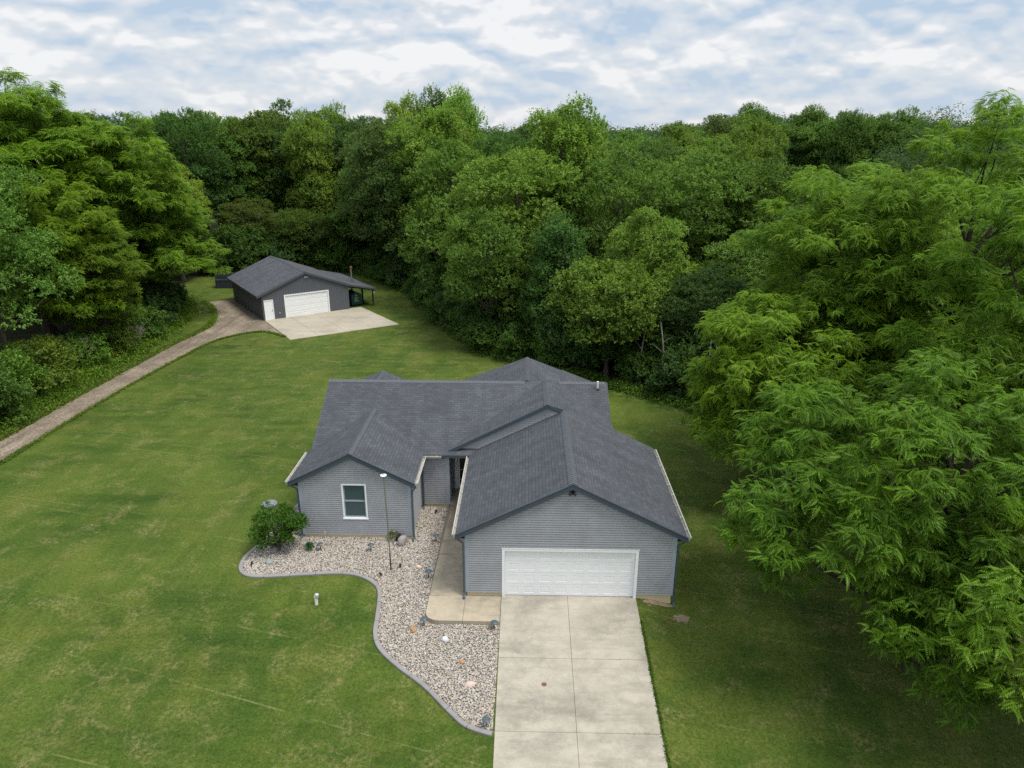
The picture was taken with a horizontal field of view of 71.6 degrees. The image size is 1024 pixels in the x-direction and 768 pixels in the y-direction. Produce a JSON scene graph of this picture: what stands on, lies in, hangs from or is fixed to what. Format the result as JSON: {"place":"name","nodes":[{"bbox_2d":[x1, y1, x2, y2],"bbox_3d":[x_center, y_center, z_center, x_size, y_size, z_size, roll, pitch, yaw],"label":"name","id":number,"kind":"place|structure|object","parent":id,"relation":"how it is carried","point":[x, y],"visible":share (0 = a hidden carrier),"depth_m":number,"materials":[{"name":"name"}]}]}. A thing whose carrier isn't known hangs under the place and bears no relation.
{"place":"outdoors","nodes":[
{"label":"outdoors","id":0,"kind":"place"},
{"bbox_2d":[426,507,500,625],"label":"path","id":1,"kind":"structure","parent":0,"point":[447,603],"depth_m":27.22,"materials":[{"name":"concrete"}]},
{"bbox_2d":[0,195,1023,767],"bbox_3d":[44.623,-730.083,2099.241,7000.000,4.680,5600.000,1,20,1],"label":"ground","id":2,"kind":"structure","parent":0,"point":[144,623],"depth_m":26.28,"materials":[{"name":"green plant"}]},
{"bbox_2d":[0,300,219,440],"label":"grass tufts","id":3,"kind":"object","parent":2,"relation":"on","point":[212,308],"visible":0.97,"depth_m":53.33,"materials":[{"name":"green plant"}]},
{"bbox_2d":[0,300,281,459],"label":"gravel drive","id":4,"kind":"structure","parent":2,"relation":"on","point":[235,316],"depth_m":54.25,"materials":[{"name":"beige gravel"}]},
{"bbox_2d":[0,330,285,464],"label":"grass tufts","id":5,"kind":"object","parent":2,"relation":"on","point":[12,455],"visible":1,"depth_m":47.09,"materials":[{"name":"green plant"}]},
{"bbox_2d":[189,223,268,269],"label":"shrub","id":6,"kind":"object","parent":2,"relation":"on","point":[232,235],"visible":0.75,"depth_m":89.14,"materials":[{"name":"green plant"}]},
{"bbox_2d":[227,256,376,320],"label":"outbuilding","id":7,"kind":"structure","parent":2,"relation":"on","point":[269,288],"depth_m":70.62,"materials":[{"name":"metal"}]},
{"bbox_2d":[285,291,328,316],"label":"overhead door","id":8,"kind":"structure","parent":7,"relation":"in","point":[317,302],"depth_m":70.15,"materials":[{"name":"white paint"}]},
{"bbox_2d":[265,307,398,339],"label":"apron","id":9,"kind":"object","parent":2,"relation":"on","point":[325,323],"visible":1,"depth_m":67.30,"materials":[{"name":"concrete"}]},
{"bbox_2d":[239,503,492,736],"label":"kerb","id":10,"kind":"structure","parent":2,"relation":"on","point":[435,696],"depth_m":25.54,"materials":[{"name":"concrete"}]},
{"bbox_2d":[243,506,500,730],"bbox_3d":[-5.800,8.022,28.771,10.823,0.654,14.550,1,20,1],"label":"gravel bed","id":11,"kind":"object","parent":2,"relation":"on","point":[441,540],"visible":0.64,"depth_m":25.97,"materials":[{"name":"grey gravel"}]},
{"bbox_2d":[245,500,309,551],"bbox_3d":[-9.822,6.107,29.870,2.662,2.229,1.898,1,20,1],"label":"lilac bush","id":12,"kind":"object","parent":11,"relation":"on","point":[284,522],"visible":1,"depth_m":29.70,"materials":[{"name":"green plant"}]},
{"bbox_2d":[285,357,691,607],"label":"house","id":13,"kind":"structure","parent":2,"relation":"on","point":[558,480],"depth_m":30.35,"materials":[{"name":"plastic"}]},
{"bbox_2d":[341,484,368,519],"bbox_3d":[-6.788,5.065,30.668,1.110,1.710,0.130,1,20,1],"label":"window","id":14,"kind":"structure","parent":13,"relation":"in","point":[354,498],"depth_m":30.68,"materials":[{"name":"white paint"}]},
{"bbox_2d":[505,551,635,596],"bbox_3d":[2.190,7.219,27.081,4.910,2.067,0.032,1,20,1],"label":"garage door","id":15,"kind":"structure","parent":13,"relation":"in","point":[604,574],"depth_m":27.07,"materials":[{"name":"white paint"}]},
{"bbox_2d":[93,103,1023,199],"bbox_3d":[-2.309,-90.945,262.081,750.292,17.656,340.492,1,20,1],"label":"woodland","id":16,"kind":"object","parent":2,"relation":"on","point":[910,159],"visible":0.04,"depth_m":124.98,"materials":[{"name":"green plant"}]},
{"bbox_2d":[639,620,671,767],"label":"joint weeds","id":17,"kind":"object","parent":2,"relation":"on","point":[668,759],"visible":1,"depth_m":23.16,"materials":[{"name":"green plant"}]},
{"bbox_2d":[676,288,891,492],"bbox_3d":[13.446,0.583,34.763,10.205,10.134,10.482,1,20,1],"label":"walnut tree","id":18,"kind":"object","parent":2,"relation":"on","point":[706,371],"visible":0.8,"depth_m":32.67,"materials":[{"name":"green plant"}]},
{"bbox_2d":[710,165,957,396],"bbox_3d":[16.743,-3.230,37.303,13.266,15.625,11.658,1,20,1],"label":"walnut tree","id":19,"kind":"object","parent":2,"relation":"on","point":[826,214],"visible":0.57,"depth_m":34.27,"materials":[{"name":"green plant"}]},
{"bbox_2d":[711,345,1023,733],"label":"walnut tree","id":20,"kind":"object","parent":2,"relation":"on","point":[935,559],"visible":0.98,"depth_m":21.32,"materials":[{"name":"green plant"}]},
{"bbox_2d":[818,87,1023,476],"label":"walnut tree","id":21,"kind":"object","parent":2,"relation":"on","point":[967,159],"visible":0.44,"depth_m":32.20,"materials":[{"name":"green plant"}]},
{"bbox_2d":[849,168,1023,564],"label":"walnut tree","id":22,"kind":"object","parent":2,"relation":"on","point":[990,354],"visible":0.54,"depth_m":26.99,"materials":[{"name":"green plant"}]},
{"bbox_2d":[932,496,1023,734],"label":"walnut tree","id":23,"kind":"object","parent":2,"relation":"on","point":[998,620],"visible":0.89,"depth_m":17.85,"materials":[{"name":"green plant"}]},
{"bbox_2d":[0,213,1023,444],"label":"forest floor","id":24,"kind":"structure","parent":0,"point":[11,334],"depth_m":65.27,"materials":[{"name":"green plant"}]},
{"bbox_2d":[0,362,38,427],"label":"shrub","id":25,"kind":"object","parent":24,"relation":"on","point":[6,383],"visible":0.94,"depth_m":42.53,"materials":[{"name":"green plant"}]},
{"bbox_2d":[0,343,49,410],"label":"shrub","id":26,"kind":"object","parent":24,"relation":"on","point":[16,363],"visible":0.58,"depth_m":44.45,"materials":[{"name":"green plant"}]},
{"bbox_2d":[0,336,80,393],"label":"shrub","id":27,"kind":"object","parent":24,"relation":"on","point":[38,351],"visible":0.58,"depth_m":47.48,"materials":[{"name":"green plant"}]},
{"bbox_2d":[0,164,85,349],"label":"woodland tree","id":28,"kind":"object","parent":24,"relation":"on","point":[27,244],"visible":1,"depth_m":46.33,"materials":[{"name":"green plant"}]},
{"bbox_2d":[8,333,80,377],"bbox_3d":[-33.408,-1.931,50.519,4.996,3.699,4.755,10,22,25],"label":"shrub","id":29,"kind":"object","parent":24,"relation":"on","point":[53,339],"visible":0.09,"depth_m":50.31,"materials":[{"name":"green plant"}]},
{"bbox_2d":[1,169,131,354],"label":"walnut tree","id":30,"kind":"object","parent":24,"relation":"on","point":[66,205],"visible":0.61,"depth_m":51.58,"materials":[{"name":"green plant"}]},
{"bbox_2d":[0,67,140,335],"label":"walnut tree","id":31,"kind":"object","parent":24,"relation":"on","point":[32,96],"visible":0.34,"depth_m":55.29,"materials":[{"name":"green plant"}]},
{"bbox_2d":[0,95,148,260],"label":"walnut tree","id":32,"kind":"object","parent":24,"relation":"on","point":[59,116],"visible":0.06,"depth_m":57.64,"materials":[{"name":"green plant"}]},
{"bbox_2d":[41,330,111,369],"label":"shrub","id":33,"kind":"object","parent":24,"relation":"on","point":[77,339],"visible":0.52,"depth_m":53.10,"materials":[{"name":"green plant"}]},
{"bbox_2d":[32,220,152,351],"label":"walnut tree","id":34,"kind":"object","parent":24,"relation":"on","point":[119,278],"visible":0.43,"depth_m":53.24,"materials":[{"name":"green plant"}]},
{"bbox_2d":[60,311,142,356],"bbox_3d":[-32.268,-3.780,56.065,5.735,4.063,4.520,-11,22,-28],"label":"shrub","id":35,"kind":"object","parent":24,"relation":"on","point":[117,341],"visible":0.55,"depth_m":55.98,"materials":[{"name":"green plant"}]},
{"bbox_2d":[0,292,206,439],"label":"undergrowth","id":36,"kind":"object","parent":24,"relation":"on","point":[90,375],"visible":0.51,"depth_m":52.32,"materials":[{"name":"green plant"}]},
{"bbox_2d":[40,111,195,302],"bbox_3d":[-33.530,-13.912,62.338,12.302,18.794,12.711,8,21,21],"label":"walnut tree","id":37,"kind":"object","parent":24,"relation":"on","point":[151,197],"visible":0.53,"depth_m":59.46,"materials":[{"name":"green plant"}]},
{"bbox_2d":[84,302,168,339],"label":"shrub","id":38,"kind":"object","parent":24,"relation":"on","point":[152,325],"visible":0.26,"depth_m":60.72,"materials":[{"name":"green plant"}]},
{"bbox_2d":[113,279,181,317],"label":"shrub","id":39,"kind":"object","parent":24,"relation":"on","point":[150,291],"visible":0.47,"depth_m":66.20,"materials":[{"name":"green plant"}]},
{"bbox_2d":[110,172,230,297],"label":"walnut tree","id":40,"kind":"object","parent":24,"relation":"on","point":[158,273],"visible":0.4,"depth_m":65.97,"materials":[{"name":"green plant"}]},
{"bbox_2d":[162,162,211,280],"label":"broadleaf tree","id":41,"kind":"object","parent":24,"relation":"on","point":[193,193],"visible":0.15,"depth_m":83.27,"materials":[{"name":"green plant"}]},
{"bbox_2d":[130,106,245,222],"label":"woodland tree","id":42,"kind":"object","parent":24,"relation":"on","point":[204,156],"visible":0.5,"depth_m":91.26,"materials":[{"name":"green plant"}]},
{"bbox_2d":[168,116,261,223],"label":"woodland tree","id":43,"kind":"object","parent":24,"relation":"on","point":[227,140],"visible":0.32,"depth_m":97.32,"materials":[{"name":"green plant"}]},
{"bbox_2d":[215,198,276,242],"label":"broadleaf tree","id":44,"kind":"object","parent":24,"relation":"on","point":[248,211],"visible":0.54,"depth_m":92.81,"materials":[{"name":"green plant"}]},
{"bbox_2d":[210,109,295,235],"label":"woodland tree","id":45,"kind":"object","parent":24,"relation":"on","point":[250,120],"visible":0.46,"depth_m":100.45,"materials":[{"name":"green plant"}]},
{"bbox_2d":[227,98,338,208],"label":"woodland tree","id":46,"kind":"object","parent":24,"relation":"on","point":[282,106],"visible":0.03,"depth_m":104.40,"materials":[{"name":"green plant"}]},
{"bbox_2d":[246,118,328,213],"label":"woodland tree","id":47,"kind":"object","parent":24,"relation":"on","point":[275,137],"visible":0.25,"depth_m":100.87,"materials":[{"name":"green plant"}]},
{"bbox_2d":[269,208,324,247],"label":"broadleaf tree","id":48,"kind":"object","parent":24,"relation":"on","point":[288,217],"visible":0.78,"depth_m":91.49,"materials":[{"name":"green plant"}]},
{"bbox_2d":[269,216,341,265],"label":"shrub","id":49,"kind":"object","parent":24,"relation":"on","point":[302,246],"visible":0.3,"depth_m":91.86,"materials":[{"name":"green plant"}]},
{"bbox_2d":[279,106,341,215],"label":"woodland tree","id":50,"kind":"object","parent":24,"relation":"on","point":[309,130],"visible":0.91,"depth_m":97.85,"materials":[{"name":"green plant"}]},
{"bbox_2d":[309,99,352,133],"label":"woodland tree","id":51,"kind":"object","parent":24,"relation":"on","point":[341,119],"visible":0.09,"depth_m":115.71,"materials":[{"name":"green plant"}]},
{"bbox_2d":[308,212,359,252],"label":"broadleaf tree","id":52,"kind":"object","parent":24,"relation":"on","point":[325,232],"visible":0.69,"depth_m":90.78,"materials":[{"name":"green plant"}]},
{"bbox_2d":[314,235,360,269],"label":"shrub","id":53,"kind":"object","parent":24,"relation":"on","point":[333,258],"visible":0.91,"depth_m":90.84,"materials":[{"name":"green plant"}]},
{"bbox_2d":[317,114,383,205],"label":"woodland tree","id":54,"kind":"object","parent":24,"relation":"on","point":[354,126],"visible":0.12,"depth_m":100.37,"materials":[{"name":"green plant"}]},
{"bbox_2d":[331,150,397,241],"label":"woodland tree","id":55,"kind":"object","parent":24,"relation":"on","point":[336,213],"visible":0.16,"depth_m":87.62,"materials":[{"name":"green plant"}]},
{"bbox_2d":[335,117,425,249],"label":"broadleaf tree","id":56,"kind":"object","parent":24,"relation":"on","point":[371,146],"visible":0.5,"depth_m":81.20,"materials":[{"name":"green plant"}]},
{"bbox_2d":[357,160,445,277],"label":"broadleaf tree","id":57,"kind":"object","parent":24,"relation":"on","point":[388,227],"visible":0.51,"depth_m":78.79,"materials":[{"name":"green plant"}]},
{"bbox_2d":[382,89,424,125],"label":"woodland tree","id":58,"kind":"object","parent":24,"relation":"on","point":[396,111],"visible":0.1,"depth_m":112.81,"materials":[{"name":"green plant"}]},
{"bbox_2d":[384,104,479,261],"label":"broadleaf tree","id":59,"kind":"object","parent":24,"relation":"on","point":[441,122],"visible":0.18,"depth_m":77.36,"materials":[{"name":"green plant"}]},
{"bbox_2d":[412,82,455,125],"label":"woodland tree","id":60,"kind":"object","parent":24,"relation":"on","point":[439,98],"visible":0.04,"depth_m":105.96,"materials":[{"name":"green plant"}]},
{"bbox_2d":[412,253,475,322],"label":"shrub","id":61,"kind":"object","parent":24,"relation":"on","point":[434,286],"visible":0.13,"depth_m":67.35,"materials":[{"name":"green plant"}]},
{"bbox_2d":[398,134,496,264],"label":"broadleaf tree","id":62,"kind":"object","parent":24,"relation":"on","point":[433,211],"visible":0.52,"depth_m":68.93,"materials":[{"name":"green plant"}]},
{"bbox_2d":[432,285,467,331],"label":"shrub","id":63,"kind":"object","parent":24,"relation":"on","point":[448,305],"visible":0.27,"depth_m":64.23,"materials":[{"name":"green plant"}]},
{"bbox_2d":[435,81,489,145],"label":"woodland tree","id":64,"kind":"object","parent":24,"relation":"on","point":[472,121],"visible":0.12,"depth_m":97.21,"materials":[{"name":"green plant"}]},
{"bbox_2d":[455,314,509,353],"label":"shrub","id":65,"kind":"object","parent":24,"relation":"on","point":[474,325],"visible":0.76,"depth_m":58.09,"materials":[{"name":"green plant"}]},
{"bbox_2d":[452,299,513,349],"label":"shrub","id":66,"kind":"object","parent":24,"relation":"on","point":[496,315],"visible":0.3,"depth_m":59.88,"materials":[{"name":"green plant"}]},
{"bbox_2d":[440,205,541,319],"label":"broadleaf tree","id":67,"kind":"object","parent":24,"relation":"on","point":[498,263],"visible":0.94,"depth_m":56.45,"materials":[{"name":"green plant"}]},
{"bbox_2d":[230,264,751,429],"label":"undergrowth","id":68,"kind":"object","parent":24,"relation":"on","point":[629,388],"visible":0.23,"depth_m":51.35,"materials":[{"name":"green plant"}]},
{"bbox_2d":[472,129,534,206],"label":"woodland tree","id":69,"kind":"object","parent":24,"relation":"on","point":[494,145],"visible":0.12,"depth_m":81.97,"materials":[{"name":"green plant"}]},
{"bbox_2d":[464,281,546,333],"bbox_3d":[0.352,-6.359,61.223,8.673,5.563,8.254,12,23,29],"label":"shrub","id":70,"kind":"object","parent":24,"relation":"on","point":[509,316],"visible":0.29,"depth_m":58.71,"materials":[{"name":"green plant"}]},
{"bbox_2d":[434,146,582,296],"bbox_3d":[-0.349,-12.247,61.904,13.055,16.163,12.135,4,20,9],"label":"broadleaf tree","id":71,"kind":"object","parent":24,"relation":"on","point":[517,179],"visible":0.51,"depth_m":58.70,"materials":[{"name":"green plant"}]},
{"bbox_2d":[495,320,542,361],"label":"shrub","id":72,"kind":"object","parent":24,"relation":"on","point":[520,337],"visible":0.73,"depth_m":55.93,"materials":[{"name":"green plant"}]},
{"bbox_2d":[527,309,574,366],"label":"shrub","id":73,"kind":"object","parent":24,"relation":"on","point":[540,347],"visible":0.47,"depth_m":53.40,"materials":[{"name":"green plant"}]},
{"bbox_2d":[498,90,610,268],"bbox_3d":[3.570,-15.887,65.443,10.947,20.661,11.050,-4,20,-11],"label":"broadleaf tree","id":74,"kind":"object","parent":24,"relation":"on","point":[577,145],"visible":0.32,"depth_m":62.06,"materials":[{"name":"green plant"}]},
{"bbox_2d":[517,208,593,329],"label":"broadleaf tree","id":75,"kind":"object","parent":24,"relation":"on","point":[537,289],"visible":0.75,"depth_m":53.48,"materials":[{"name":"green plant"}]},
{"bbox_2d":[534,314,617,367],"bbox_3d":[4.953,-3.467,53.928,6.551,4.780,6.234,6,20,15],"label":"shrub","id":76,"kind":"object","parent":24,"relation":"on","point":[557,330],"visible":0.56,"depth_m":52.17,"materials":[{"name":"green plant"}]},
{"bbox_2d":[540,253,676,375],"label":"maple tree","id":77,"kind":"object","parent":24,"relation":"on","point":[619,307],"visible":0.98,"depth_m":49.62,"materials":[{"name":"green plant"}]},
{"bbox_2d":[551,143,691,291],"bbox_3d":[9.395,-12.646,63.032,12.026,16.779,12.816,-15,25,-37],"label":"broadleaf tree","id":78,"kind":"object","parent":24,"relation":"on","point":[647,185],"visible":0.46,"depth_m":59.61,"materials":[{"name":"green plant"}]},
{"bbox_2d":[612,340,660,385],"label":"shrub","id":79,"kind":"object","parent":24,"relation":"on","point":[632,352],"visible":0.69,"depth_m":50.84,"materials":[{"name":"green plant"}]},
{"bbox_2d":[604,301,706,373],"bbox_3d":[10.694,-3.224,52.846,8.005,5.648,7.618,4,20,10],"label":"shrub","id":80,"kind":"object","parent":24,"relation":"on","point":[649,357],"visible":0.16,"depth_m":50.94,"materials":[{"name":"green plant"}]},
{"bbox_2d":[618,137,693,198],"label":"woodland tree","id":81,"kind":"object","parent":24,"relation":"on","point":[669,152],"visible":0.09,"depth_m":80.37,"materials":[{"name":"green plant"}]},
{"bbox_2d":[600,205,713,329],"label":"broadleaf tree","id":82,"kind":"object","parent":24,"relation":"on","point":[655,251],"visible":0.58,"depth_m":52.54,"materials":[{"name":"green plant"}]},
{"bbox_2d":[643,348,694,399],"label":"shrub","id":83,"kind":"object","parent":24,"relation":"on","point":[667,380],"visible":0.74,"depth_m":48.10,"materials":[{"name":"green plant"}]},
{"bbox_2d":[651,122,697,148],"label":"woodland tree","id":84,"kind":"object","parent":24,"relation":"on","point":[682,137],"visible":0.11,"depth_m":102.61,"materials":[{"name":"green plant"}]},
{"bbox_2d":[649,318,715,381],"bbox_3d":[13.338,-2.327,50.439,7.336,5.439,7.708,-5,20,-13],"label":"shrub","id":85,"kind":"object","parent":24,"relation":"on","point":[671,343],"visible":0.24,"depth_m":49.09,"materials":[{"name":"green plant"}]},
{"bbox_2d":[658,133,732,255],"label":"woodland tree","id":86,"kind":"object","parent":24,"relation":"on","point":[694,147],"visible":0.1,"depth_m":77.07,"materials":[{"name":"green plant"}]},
{"bbox_2d":[636,261,756,356],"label":"broadleaf tree","id":87,"kind":"object","parent":24,"relation":"on","point":[691,308],"visible":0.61,"depth_m":49.45,"materials":[{"name":"green plant"}]},
{"bbox_2d":[627,138,771,285],"bbox_3d":[16.499,-13.812,65.759,13.750,17.183,12.903,-8,21,-22],"label":"broadleaf tree","id":88,"kind":"object","parent":24,"relation":"on","point":[690,217],"visible":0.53,"depth_m":61.66,"materials":[{"name":"green plant"}]},
{"bbox_2d":[687,113,749,151],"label":"woodland tree","id":89,"kind":"object","parent":24,"relation":"on","point":[718,127],"visible":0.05,"depth_m":86.65,"materials":[{"name":"green plant"}]},
{"bbox_2d":[675,316,789,394],"bbox_3d":[15.412,-1.603,47.936,8.833,5.666,8.406,17,26,39],"label":"shrub","id":90,"kind":"object","parent":24,"relation":"on","point":[691,350],"visible":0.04,"depth_m":47.84,"materials":[{"name":"green plant"}]},
{"bbox_2d":[700,137,768,296],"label":"woodland tree","id":91,"kind":"object","parent":24,"relation":"on","point":[744,154],"visible":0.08,"depth_m":73.79,"materials":[{"name":"green plant"}]},
{"bbox_2d":[697,229,794,322],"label":"broadleaf tree","id":92,"kind":"object","parent":24,"relation":"on","point":[740,267],"visible":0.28,"depth_m":54.05,"materials":[{"name":"green plant"}]},
{"bbox_2d":[686,155,815,273],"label":"broadleaf tree","id":93,"kind":"object","parent":24,"relation":"on","point":[772,177],"visible":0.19,"depth_m":63.99,"materials":[{"name":"green plant"}]},
{"bbox_2d":[718,109,789,272],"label":"woodland tree","id":94,"kind":"object","parent":24,"relation":"on","point":[750,131],"visible":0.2,"depth_m":80.03,"materials":[{"name":"green plant"}]},
{"bbox_2d":[752,159,963,363],"bbox_3d":[20.825,-5.489,43.579,11.245,15.831,12.497,3,20,9],"label":"walnut tree","id":95,"kind":"object","parent":24,"relation":"on","point":[863,166],"visible":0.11,"depth_m":41.74,"materials":[{"name":"green plant"}]},
{"bbox_2d":[939,202,1023,330],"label":"woodland tree","id":96,"kind":"object","parent":24,"relation":"on","point":[987,228],"visible":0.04,"depth_m":47.96,"materials":[{"name":"green plant"}]},
{"bbox_2d":[0,0,1023,132],"label":"sky","id":97,"kind":"structure","parent":0,"point":[639,62],"materials":[{"name":"white"}]},
{"bbox_2d":[493,595,667,767],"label":"driveway","id":98,"kind":"structure","parent":0,"point":[537,648],"depth_m":23.52,"materials":[{"name":"concrete"}]},
{"label":"meadow","id":99,"kind":"structure","parent":0,"visible":0},
{"bbox_2d":[787,102,834,205],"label":"woodland tree","id":100,"kind":"object","parent":99,"relation":"on","point":[820,113],"visible":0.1,"depth_m":159.64,"materials":[{"name":"green plant"}]},
{"bbox_2d":[793,117,839,179],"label":"woodland tree","id":101,"kind":"object","parent":99,"relation":"on","point":[803,158],"visible":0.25,"depth_m":152.68,"materials":[{"name":"green plant"}]},
{"bbox_2d":[819,107,876,181],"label":"woodland tree","id":102,"kind":"object","parent":99,"relation":"on","point":[834,160],"visible":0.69,"depth_m":142.25,"materials":[{"name":"green plant"}]},
{"bbox_2d":[801,117,896,179],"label":"woodland tree","id":103,"kind":"object","parent":99,"relation":"on","point":[826,129],"visible":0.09,"depth_m":150.11,"materials":[{"name":"green plant"}]},
{"bbox_2d":[856,119,922,161],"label":"woodland tree","id":104,"kind":"object","parent":99,"relation":"on","point":[901,128],"visible":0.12,"depth_m":143.97,"materials":[{"name":"green plant"}]},
{"bbox_2d":[875,104,927,142],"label":"woodland tree","id":105,"kind":"object","parent":99,"relation":"on","point":[912,120],"visible":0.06,"depth_m":156.62,"materials":[{"name":"green plant"}]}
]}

